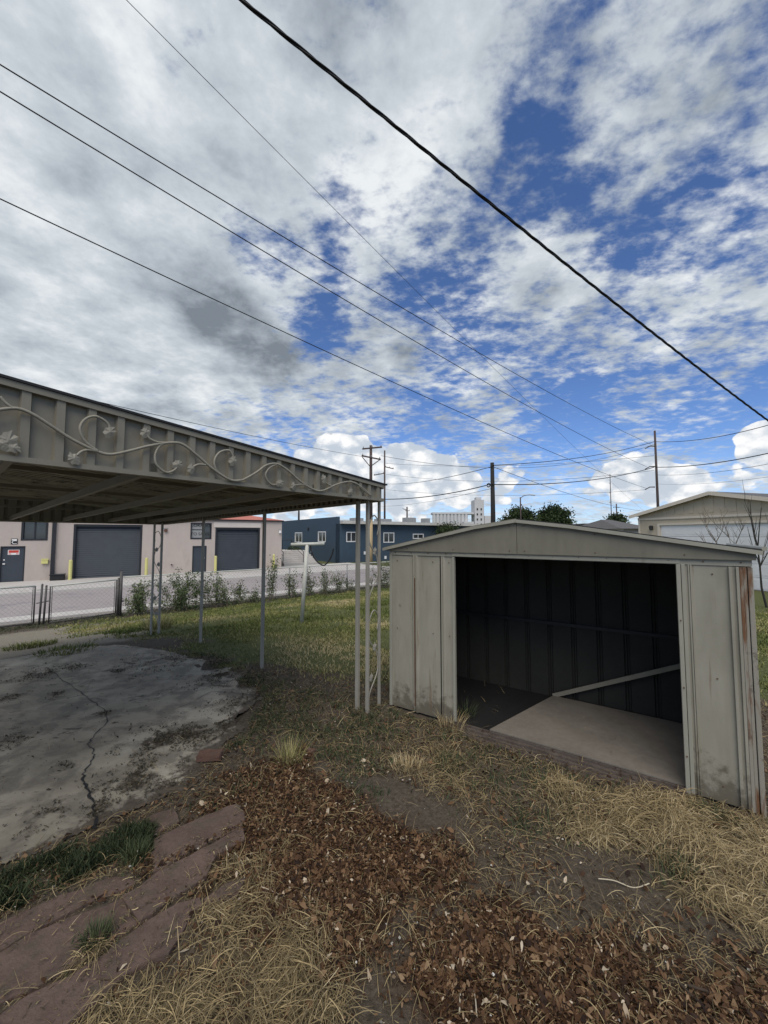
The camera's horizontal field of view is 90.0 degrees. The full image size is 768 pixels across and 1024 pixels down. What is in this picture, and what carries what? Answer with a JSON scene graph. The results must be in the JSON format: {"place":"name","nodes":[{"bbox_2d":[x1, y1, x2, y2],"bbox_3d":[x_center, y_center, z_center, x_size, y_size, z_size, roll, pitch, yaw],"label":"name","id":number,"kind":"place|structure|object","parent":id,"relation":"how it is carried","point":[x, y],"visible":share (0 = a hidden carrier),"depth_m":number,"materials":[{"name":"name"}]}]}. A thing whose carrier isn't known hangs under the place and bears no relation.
{"place":"outdoors","nodes":[
{"label":"outdoors","id":0,"kind":"place"},
{"bbox_2d":[0,645,263,863],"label":"driveway","id":1,"kind":"structure","parent":0,"point":[34,706],"depth_m":3.81,"materials":[{"name":"concrete"}]},
{"bbox_2d":[0,645,264,845],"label":"patio debris","id":2,"kind":"object","parent":1,"relation":"on","point":[161,739],"visible":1,"depth_m":3.64,"materials":[{"name":"grey plant"}]},
{"bbox_2d":[0,569,388,617],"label":"road","id":3,"kind":"structure","parent":0,"point":[79,601],"depth_m":17.27,"materials":[{"name":"asphalt"}]},
{"bbox_2d":[0,567,388,596],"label":"kerb","id":4,"kind":"structure","parent":3,"relation":"on","point":[67,590],"depth_m":19.95,"materials":[{"name":"concrete"}]},
{"bbox_2d":[487,462,495,522],"bbox_3d":[8.380,0.326,30.019,0.717,8.442,0.468,0,-3,0],"label":"utility pole","id":5,"kind":"object","parent":3,"relation":"on","point":[492,491],"visible":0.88,"depth_m":30.01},
{"bbox_2d":[384,484,490,499],"bbox_3d":[3.932,-1.643,32.556,10.430,0.866,0.076,-2,-4,30],"label":"power line","id":6,"kind":"object","parent":5,"relation":"attached to","point":[438,495],"visible":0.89,"depth_m":32.12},
{"bbox_2d":[493,442,651,465],"bbox_3d":[20.220,-5.989,37.727,27.802,5.619,0.060,2,-4,-33],"label":"power line","id":7,"kind":"object","parent":5,"relation":"attached to","point":[567,459],"visible":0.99,"depth_m":35.34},
{"bbox_2d":[0,580,389,625],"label":"pavement","id":8,"kind":"structure","parent":0,"point":[59,615],"depth_m":13.15,"materials":[{"name":"concrete"}]},
{"bbox_2d":[126,0,637,505],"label":"power line","id":9,"kind":"object","parent":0,"point":[252,126],"visible":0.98,"depth_m":9.36,"materials":[{"name":"grey metal"}]},
{"bbox_2d":[0,561,767,1023],"bbox_3d":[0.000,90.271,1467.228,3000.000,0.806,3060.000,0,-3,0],"label":"ground","id":10,"kind":"structure","parent":0,"point":[408,801],"depth_m":2.54,"materials":[{"name":"soil"}]},
{"bbox_2d":[0,585,35,627],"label":"chain link gate","id":11,"kind":"structure","parent":10,"relation":"on","point":[34,595],"depth_m":10.89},
{"bbox_2d":[0,637,57,650],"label":"grass tuft","id":12,"kind":"object","parent":10,"relation":"on","point":[32,644],"visible":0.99,"depth_m":7.08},
{"bbox_2d":[38,584,43,623],"bbox_3d":[-9.971,2.728,11.155,0.084,1.271,0.064,1,-4,-22],"label":"gate post","id":13,"kind":"object","parent":10,"relation":"on","point":[40,607],"visible":0.83,"depth_m":11.14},
{"bbox_2d":[42,585,47,624],"bbox_3d":[-9.893,2.754,11.205,0.084,1.231,0.064,1,-4,-22],"label":"gate post","id":14,"kind":"object","parent":10,"relation":"on","point":[44,608],"visible":0.83,"depth_m":11.19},
{"bbox_2d":[36,579,116,622],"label":"chain link gate","id":15,"kind":"structure","parent":14,"relation":"attached to","point":[71,584],"depth_m":11.69,"materials":[{"name":"metal"}]},
{"bbox_2d":[0,953,117,1023],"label":"flagstone","id":16,"kind":"object","parent":10,"relation":"on","point":[54,996],"visible":0.8,"depth_m":1.58,"materials":[{"name":"stone"}]},
{"bbox_2d":[33,640,98,657],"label":"grass tuft","id":17,"kind":"object","parent":10,"relation":"on","point":[66,647],"visible":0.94,"depth_m":6.54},
{"bbox_2d":[0,876,135,950],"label":"flagstone","id":18,"kind":"object","parent":10,"relation":"on","point":[28,924],"visible":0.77,"depth_m":1.99,"materials":[{"name":"stone"}]},
{"bbox_2d":[0,899,138,1007],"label":"flagstone","id":19,"kind":"object","parent":10,"relation":"on","point":[44,943],"visible":0.74,"depth_m":1.79,"materials":[{"name":"stone"}]},
{"bbox_2d":[71,910,116,953],"bbox_3d":[-1.378,2.005,1.833,0.197,0.091,0.215,0,-3,0],"label":"grass tuft","id":20,"kind":"object","parent":19,"relation":"on","point":[94,932],"visible":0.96,"depth_m":1.85,"materials":[{"name":"green plant"}]},
{"bbox_2d":[0,815,160,912],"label":"weeds","id":21,"kind":"object","parent":10,"relation":"on","point":[76,864],"visible":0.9,"depth_m":2.28,"materials":[{"name":"green plant"}]},
{"bbox_2d":[0,807,243,1021],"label":"dry bits","id":22,"kind":"object","parent":10,"relation":"on","point":[60,920],"visible":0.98,"depth_m":1.94,"materials":[{"name":"plant"}]},
{"bbox_2d":[122,594,139,615],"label":"shrub","id":23,"kind":"object","parent":10,"relation":"on","point":[131,610],"visible":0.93,"depth_m":12.27,"materials":[{"name":"green plant"}]},
{"bbox_2d":[114,836,154,866],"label":"grass tuft","id":24,"kind":"object","parent":10,"relation":"on","point":[141,848],"visible":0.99,"depth_m":2.31,"materials":[{"name":"green plant"}]},
{"bbox_2d":[87,897,201,983],"bbox_3d":[-1.110,2.063,1.821,0.486,0.062,0.240,3,-5,-41],"label":"flagstone","id":25,"kind":"object","parent":10,"relation":"on","point":[150,933],"visible":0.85,"depth_m":1.80,"materials":[{"name":"stone"}]},
{"bbox_2d":[122,580,166,614],"bbox_3d":[-7.899,2.744,12.454,1.662,1.216,0.697,-1,-4,19],"label":"shrub","id":26,"kind":"object","parent":10,"relation":"on","point":[141,600],"visible":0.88,"depth_m":12.49,"materials":[{"name":"green plant"}]},
{"bbox_2d":[140,612,177,630],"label":"grass tuft","id":27,"kind":"object","parent":10,"relation":"on","point":[164,624],"visible":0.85,"depth_m":8.54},
{"bbox_2d":[146,809,178,833],"bbox_3d":[-1.507,2.122,2.607,0.187,0.059,0.195,3,-4,-37],"label":"flagstone","id":28,"kind":"object","parent":10,"relation":"on","point":[167,818],"visible":0.64,"depth_m":2.61,"materials":[{"name":"stone"}]},
{"bbox_2d":[122,828,244,925],"bbox_3d":[-1.100,2.086,2.233,0.242,0.065,0.673,-3,-4,40],"label":"flagstone","id":29,"kind":"object","parent":10,"relation":"on","point":[153,885],"visible":0.82,"depth_m":2.13,"materials":[{"name":"stone"}]},
{"bbox_2d":[144,567,227,610],"bbox_3d":[-7.005,2.664,13.249,3.078,1.488,1.278,0,-3,0],"label":"shrub","id":30,"kind":"object","parent":10,"relation":"on","point":[181,599],"visible":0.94,"depth_m":13.26,"materials":[{"name":"green plant"}]},
{"bbox_2d":[0,563,382,593],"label":"forecourt","id":31,"kind":"structure","parent":10,"relation":"on","point":[231,574],"depth_m":22.68,"materials":[{"name":"concrete"}]},
{"bbox_2d":[49,573,65,580],"bbox_3d":[-18.990,3.791,22.343,0.700,0.350,0.510,2,-4,-33],"label":"bin","id":32,"kind":"object","parent":31,"relation":"on","point":[54,577],"visible":1,"depth_m":22.15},
{"bbox_2d":[68,560,72,579],"bbox_3d":[-18.406,3.392,22.538,0.180,1.170,0.180,0,-3,0],"label":"bollard","id":33,"kind":"object","parent":31,"relation":"on","point":[70,570],"visible":0.99,"depth_m":22.48,"materials":[{"name":"metal"}]},
{"bbox_2d":[0,516,283,581],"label":"workshop","id":34,"kind":"structure","parent":31,"relation":"on","point":[93,550],"depth_m":24.75,"materials":[{"name":"beige paint"}]},
{"bbox_2d":[0,546,24,581],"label":"door","id":35,"kind":"structure","parent":34,"relation":"in","point":[11,566],"depth_m":21.63,"materials":[{"name":"metal"}]},
{"bbox_2d":[8,550,19,554],"bbox_3d":[-20.917,2.275,21.690,0.480,0.280,0.012,2,-4,-33],"label":"door notice","id":36,"kind":"object","parent":35,"relation":"attached to","point":[13,552],"depth_m":21.68,"materials":[{"name":"white paint"}]},
{"bbox_2d":[21,522,47,540],"bbox_3d":[-20.207,1.048,22.241,1.158,1.195,0.170,2,-4,-33],"label":"window","id":37,"kind":"structure","parent":34,"relation":"in","point":[29,530],"depth_m":22.25,"materials":[{"name":"grey glass"}]},
{"bbox_2d":[72,524,142,578],"bbox_3d":[-17.293,2.429,24.122,3.520,3.281,0.238,2,-4,-33],"label":"roller door","id":38,"kind":"structure","parent":34,"relation":"in","point":[99,550],"depth_m":24.11,"materials":[{"name":"metal"}]},
{"bbox_2d":[192,546,206,571],"bbox_3d":[-12.918,3.303,26.841,0.894,1.861,0.142,2,-4,-33],"label":"door","id":39,"kind":"structure","parent":34,"relation":"in","point":[196,551],"depth_m":26.79,"materials":[{"name":"metal"}]},
{"bbox_2d":[190,523,211,538],"bbox_3d":[-13.037,1.303,26.891,1.750,1.198,0.170,2,-4,-33],"label":"window","id":40,"kind":"structure","parent":34,"relation":"in","point":[196,528],"depth_m":26.96,"materials":[{"name":"grey glass"}]},
{"bbox_2d":[215,527,259,570],"bbox_3d":[-10.798,2.741,28.329,3.151,3.161,0.238,2,-4,-33],"label":"roller door","id":41,"kind":"structure","parent":34,"relation":"in","point":[235,548],"depth_m":28.40,"materials":[{"name":"metal"}]},
{"bbox_2d":[0,373,387,712],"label":"carport","id":42,"kind":"object","parent":10,"relation":"on","point":[65,457],"visible":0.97,"depth_m":3.47,"materials":[{"name":"paint"}]},
{"bbox_2d":[150,804,244,874],"bbox_3d":[-1.196,2.107,2.494,0.589,0.059,0.279,3,-5,-42],"label":"flagstone","id":43,"kind":"object","parent":10,"relation":"on","point":[204,827],"visible":0.77,"depth_m":2.48,"materials":[{"name":"stone"}]},
{"bbox_2d":[196,749,223,762],"bbox_3d":[-1.506,2.107,3.321,0.206,0.061,0.106,0,-3,-6],"label":"brick","id":44,"kind":"object","parent":10,"relation":"on","point":[210,755],"visible":1,"depth_m":3.29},
{"bbox_2d":[196,570,229,606],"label":"shrub","id":45,"kind":"object","parent":10,"relation":"on","point":[216,591],"visible":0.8,"depth_m":13.90,"materials":[{"name":"green plant"}]},
{"bbox_2d":[204,878,244,904],"bbox_3d":[-0.855,2.081,2.076,0.218,0.062,0.099,2,-4,-26],"label":"flagstone","id":46,"kind":"object","parent":10,"relation":"on","point":[233,889],"visible":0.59,"depth_m":2.07,"materials":[{"name":"stone"}]},
{"bbox_2d":[217,589,239,605],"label":"shrub","id":47,"kind":"object","parent":10,"relation":"on","point":[226,600],"visible":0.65,"depth_m":14.16,"materials":[{"name":"green plant"}]},
{"bbox_2d":[228,579,249,603],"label":"shrub","id":48,"kind":"object","parent":10,"relation":"on","point":[239,590],"visible":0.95,"depth_m":14.46,"materials":[{"name":"green plant"}]},
{"bbox_2d":[243,582,260,602],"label":"shrub","id":49,"kind":"object","parent":10,"relation":"on","point":[254,595],"visible":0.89,"depth_m":14.86,"materials":[{"name":"green plant"}]},
{"bbox_2d":[116,561,388,615],"bbox_3d":[-1.232,3.044,18.319,18.971,1.536,0.090,3,-4,-39],"label":"chain link fence","id":50,"kind":"object","parent":10,"relation":"on","point":[120,585],"visible":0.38,"depth_m":14.22,"materials":[{"name":"metal"}]},
{"bbox_2d":[265,555,281,599],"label":"shrub","id":51,"kind":"object","parent":10,"relation":"on","point":[268,589],"visible":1,"depth_m":15.33,"materials":[{"name":"green plant"}]},
{"bbox_2d":[282,570,298,597],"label":"shrub","id":52,"kind":"object","parent":10,"relation":"on","point":[293,588],"visible":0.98,"depth_m":15.85,"materials":[{"name":"green plant"}]},
{"bbox_2d":[265,729,316,765],"bbox_3d":[-0.813,2.030,3.311,0.428,0.260,0.465,-3,-5,43],"label":"grass tuft","id":53,"kind":"object","parent":10,"relation":"on","point":[291,751],"visible":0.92,"depth_m":3.32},
{"bbox_2d":[281,540,317,565],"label":"entrance steps","id":54,"kind":"structure","parent":10,"relation":"on","point":[291,557],"depth_m":35.30,"materials":[{"name":"concrete"}]},
{"bbox_2d":[291,542,324,622],"bbox_3d":[-1.725,1.601,8.647,0.756,1.845,0.084,0,-3,0],"label":"clothes pole","id":55,"kind":"object","parent":10,"relation":"on","point":[307,544],"visible":0.89,"depth_m":8.64,"materials":[{"name":"metal"}]},
{"bbox_2d":[310,546,333,565],"bbox_3d":[-1.406,0.985,8.684,0.553,0.468,0.036,0,-3,0],"label":"hanging cable","id":56,"kind":"object","parent":55,"relation":"hanging from","point":[317,561],"visible":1,"depth_m":8.67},
{"bbox_2d":[298,567,319,595],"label":"shrub","id":57,"kind":"object","parent":10,"relation":"on","point":[308,582],"visible":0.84,"depth_m":16.32,"materials":[{"name":"green plant"}]},
{"bbox_2d":[304,747,315,754],"bbox_3d":[-0.669,2.151,3.444,0.094,0.066,0.077,-1,-4,20],"label":"brick fragment","id":58,"kind":"object","parent":10,"relation":"on","point":[311,750],"visible":0.69,"depth_m":3.43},
{"bbox_2d":[316,567,334,593],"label":"shrub","id":59,"kind":"object","parent":10,"relation":"on","point":[324,588],"visible":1,"depth_m":16.86,"materials":[{"name":"green plant"}]},
{"bbox_2d":[331,572,345,592],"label":"shrub","id":60,"kind":"object","parent":10,"relation":"on","point":[338,587],"visible":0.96,"depth_m":17.29,"materials":[{"name":"green plant"}]},
{"bbox_2d":[343,578,354,590],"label":"shrub","id":61,"kind":"object","parent":10,"relation":"on","point":[345,582],"visible":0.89,"depth_m":17.72,"materials":[{"name":"green plant"}]},
{"bbox_2d":[362,445,381,564],"bbox_3d":[-1.120,-0.669,35.103,1.899,11.038,0.374,0,-3,0],"label":"utility pole","id":62,"kind":"object","parent":10,"relation":"on","point":[370,457],"visible":0.83,"depth_m":35.12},
{"bbox_2d":[102,402,362,456],"bbox_3d":[-8.989,-5.073,23.228,0.028,1.427,28.046,-2,-4,31],"label":"power line","id":63,"kind":"object","parent":62,"relation":"attached to","point":[222,429],"visible":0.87,"depth_m":21.91,"materials":[{"name":"grey metal"}]},
{"bbox_2d":[384,444,653,467],"bbox_3d":[15.844,-6.309,40.300,33.764,4.039,0.036,1,-4,-17],"label":"power line","id":64,"kind":"object","parent":62,"relation":"attached to","point":[524,467],"visible":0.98,"depth_m":39.79,"materials":[{"name":"grey metal"}]},
{"bbox_2d":[371,560,389,587],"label":"shrub","id":65,"kind":"object","parent":10,"relation":"on","point":[386,577],"visible":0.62,"depth_m":18.98,"materials":[{"name":"green plant"}]},
{"bbox_2d":[282,517,479,562],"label":"blue building","id":66,"kind":"structure","parent":10,"relation":"on","point":[337,534],"depth_m":40.97,"materials":[{"name":"paint"}]},
{"bbox_2d":[295,532,301,542],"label":"window","id":67,"kind":"structure","parent":66,"relation":"in","point":[298,535],"depth_m":45.67,"materials":[{"name":"white paint"}]},
{"bbox_2d":[318,531,325,541],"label":"window","id":68,"kind":"structure","parent":66,"relation":"in","point":[322,534],"depth_m":40.41,"materials":[{"name":"white paint"}]},
{"bbox_2d":[346,532,355,541],"bbox_3d":[-3.292,2.502,38.575,1.173,1.018,0.110,2,-4,-35],"label":"window","id":69,"kind":"structure","parent":66,"relation":"in","point":[350,536],"depth_m":38.56,"materials":[{"name":"white paint"}]},
{"bbox_2d":[383,532,393,542],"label":"window","id":70,"kind":"structure","parent":66,"relation":"in","point":[388,537],"depth_m":41.18,"materials":[{"name":"glass"}]},
{"bbox_2d":[0,651,767,1023],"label":"leaf litter","id":71,"kind":"object","parent":10,"relation":"on","point":[408,861],"visible":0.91,"depth_m":1.91,"materials":[{"name":"brown plant"}]},
{"bbox_2d":[687,983,750,1010],"bbox_3d":[1.415,2.029,1.603,0.248,0.036,0.025,-1,-4,19],"label":"twig","id":72,"kind":"object","parent":71,"relation":"on","point":[697,987],"visible":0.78,"depth_m":1.62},
{"bbox_2d":[0,585,767,976],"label":"weeds","id":73,"kind":"object","parent":10,"relation":"on","point":[264,707],"visible":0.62,"depth_m":3.47,"materials":[{"name":"green plant"}]},
{"bbox_2d":[0,650,767,1023],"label":"dry grass","id":74,"kind":"structure","parent":10,"relation":"on","point":[674,827],"depth_m":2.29,"materials":[{"name":"plant"}]},
{"bbox_2d":[374,450,393,518],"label":"utility pole","id":75,"kind":"object","parent":10,"relation":"on","point":[384,487],"visible":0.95,"depth_m":60.25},
{"bbox_2d":[386,456,647,465],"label":"power line","id":76,"kind":"object","parent":75,"relation":"attached to","point":[536,464],"visible":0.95,"depth_m":50.21,"materials":[{"name":"grey metal"}]},
{"bbox_2d":[387,470,653,480],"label":"power line","id":77,"kind":"object","parent":75,"relation":"attached to","point":[533,480],"visible":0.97,"depth_m":49.71,"materials":[{"name":"grey metal"}]},
{"bbox_2d":[0,652,767,1023],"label":"dry bits","id":78,"kind":"object","parent":10,"relation":"on","point":[434,876],"visible":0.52,"depth_m":2.26,"materials":[{"name":"plant"}]},
{"bbox_2d":[4,652,766,1023],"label":"pebbles","id":79,"kind":"object","parent":10,"relation":"on","point":[416,884],"visible":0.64,"depth_m":2.08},
{"bbox_2d":[389,748,433,778],"bbox_3d":[0.218,2.077,3.174,0.407,0.121,0.364,0,-3,0],"label":"grass tuft","id":80,"kind":"object","parent":10,"relation":"on","point":[405,764],"visible":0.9,"depth_m":3.20,"materials":[{"name":"plant"}]},
{"bbox_2d":[434,521,460,534],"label":"tree","id":81,"kind":"object","parent":10,"relation":"on","point":[443,528],"visible":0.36,"depth_m":43.64,"materials":[{"name":"green plant"}]},
{"bbox_2d":[431,749,469,775],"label":"grass tuft","id":82,"kind":"object","parent":10,"relation":"on","point":[457,760],"visible":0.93,"depth_m":3.25,"materials":[{"name":"beige plant"}]},
{"bbox_2d":[433,709,469,734],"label":"grass tuft","id":83,"kind":"object","parent":10,"relation":"on","point":[455,725],"visible":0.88,"depth_m":3.83,"materials":[{"name":"plant"}]},
{"bbox_2d":[431,497,490,523],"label":"grain elevator","id":84,"kind":"object","parent":10,"relation":"on","point":[476,513],"visible":0.43,"depth_m":300.51,"materials":[{"name":"concrete"}]},
{"bbox_2d":[457,699,479,718],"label":"grass tuft","id":85,"kind":"object","parent":10,"relation":"on","point":[465,710],"visible":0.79,"depth_m":4.12,"materials":[{"name":"beige plant"}]},
{"bbox_2d":[497,504,535,521],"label":"tree","id":86,"kind":"object","parent":10,"relation":"on","point":[514,513],"visible":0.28,"depth_m":83.13,"materials":[{"name":"green plant"}]},
{"bbox_2d":[530,501,576,523],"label":"tree","id":87,"kind":"object","parent":10,"relation":"on","point":[557,513],"visible":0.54,"depth_m":78.33,"materials":[{"name":"green plant"}]},
{"bbox_2d":[382,519,767,818],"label":"garden shed","id":88,"kind":"structure","parent":10,"relation":"on","point":[637,646],"depth_m":4.01,"materials":[{"name":"paint"}]},
{"bbox_2d":[602,510,629,522],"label":"tree","id":89,"kind":"object","parent":10,"relation":"on","point":[614,516],"visible":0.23,"depth_m":59.53,"materials":[{"name":"green plant"}]},
{"bbox_2d":[598,878,649,887],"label":"twig","id":90,"kind":"object","parent":10,"relation":"on","point":[622,883],"visible":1,"depth_m":2.13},
{"bbox_2d":[645,430,658,506],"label":"utility pole","id":91,"kind":"object","parent":10,"relation":"on","point":[656,478],"visible":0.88,"depth_m":45.25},
{"bbox_2d":[0,198,643,487],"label":"power line","id":92,"kind":"object","parent":91,"relation":"attached to","point":[251,316],"visible":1,"depth_m":12.30,"materials":[{"name":"metal"}]},
{"bbox_2d":[0,91,646,466],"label":"power line","id":93,"kind":"object","parent":91,"relation":"attached to","point":[248,241],"visible":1,"depth_m":11.91,"materials":[{"name":"rubber"}]},
{"bbox_2d":[0,64,649,443],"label":"power line","id":94,"kind":"object","parent":91,"relation":"attached to","point":[250,216],"visible":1,"depth_m":11.92,"materials":[{"name":"metal"}]},
{"bbox_2d":[394,490,635,495],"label":"power line","id":95,"kind":"object","parent":91,"relation":"attached to","point":[519,495],"visible":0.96,"depth_m":51.79,"materials":[{"name":"grey metal"}]},
{"bbox_2d":[492,467,653,484],"bbox_3d":[20.144,-3.710,37.591,27.715,4.097,0.080,2,-4,-33],"label":"power line","id":96,"kind":"object","parent":91,"relation":"attached to","point":[566,482],"visible":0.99,"depth_m":35.08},
{"bbox_2d":[655,453,767,467],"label":"power line","id":97,"kind":"object","parent":91,"relation":"attached to","point":[717,462],"visible":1,"depth_m":35.87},
{"bbox_2d":[655,425,767,441],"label":"power line","id":98,"kind":"object","parent":91,"relation":"attached to","point":[718,436],"visible":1,"depth_m":36.03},
{"bbox_2d":[657,849,698,879],"bbox_3d":[1.695,2.036,2.209,0.221,0.098,0.235,0,-3,0],"label":"grass tuft","id":99,"kind":"object","parent":10,"relation":"on","point":[679,866],"visible":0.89,"depth_m":2.22,"materials":[{"name":"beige plant"}]},
{"bbox_2d":[678,980,711,1009],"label":"twig","id":100,"kind":"object","parent":10,"relation":"on","point":[685,989],"visible":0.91,"depth_m":1.62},
{"bbox_2d":[698,511,723,541],"bbox_3d":[11.582,1.531,13.540,1.104,3.229,0.873,0,-3,0],"label":"bare tree","id":101,"kind":"object","parent":10,"relation":"on","point":[704,516],"visible":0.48,"depth_m":13.40,"materials":[{"name":"brown plant"}]},
{"bbox_2d":[687,797,739,828],"bbox_3d":[2.252,2.063,2.662,0.316,0.108,0.304,0,-3,0],"label":"grass tuft","id":102,"kind":"object","parent":10,"relation":"on","point":[711,811],"visible":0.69,"depth_m":2.68,"materials":[{"name":"beige plant"}]},
{"bbox_2d":[704,505,745,543],"bbox_3d":[11.898,1.415,13.242,0.710,3.437,1.160,2,-4,-27],"label":"bare tree","id":103,"kind":"object","parent":10,"relation":"on","point":[743,525],"visible":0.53,"depth_m":13.41,"materials":[{"name":"brown plant"}]},
{"bbox_2d":[742,479,767,607],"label":"bare tree","id":104,"kind":"object","parent":10,"relation":"on","point":[760,565],"visible":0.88,"depth_m":12.31,"materials":[{"name":"brown plant"}]},
{"bbox_2d":[0,0,767,524],"label":"sky","id":105,"kind":"structure","parent":0,"point":[628,138],"materials":[{"name":"blue"}]},
{"bbox_2d":[43,585,767,710],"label":"lawn grass","id":106,"kind":"structure","parent":0,"point":[135,624],"depth_m":8.31,"materials":[{"name":"plant"}]},
{"bbox_2d":[239,0,767,420],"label":"service cable","id":107,"kind":"object","parent":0,"point":[265,19],"visible":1,"depth_m":3.37,"materials":[{"name":"rubber"}]},
{"bbox_2d":[582,520,638,532],"bbox_3d":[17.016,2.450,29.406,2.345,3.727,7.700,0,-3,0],"label":"house","id":108,"kind":"structure","parent":0,"point":[616,525],"depth_m":27.41,"materials":[{"name":"grey"}]},
{"bbox_2d":[629,491,767,590],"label":"garage","id":109,"kind":"structure","parent":0,"point":[680,519],"depth_m":17.93,"materials":[{"name":"beige"}]},
{"bbox_2d":[661,523,767,590],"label":"garage door","id":110,"kind":"structure","parent":109,"relation":"in","point":[670,530],"depth_m":17.20,"materials":[{"name":"white paint"}]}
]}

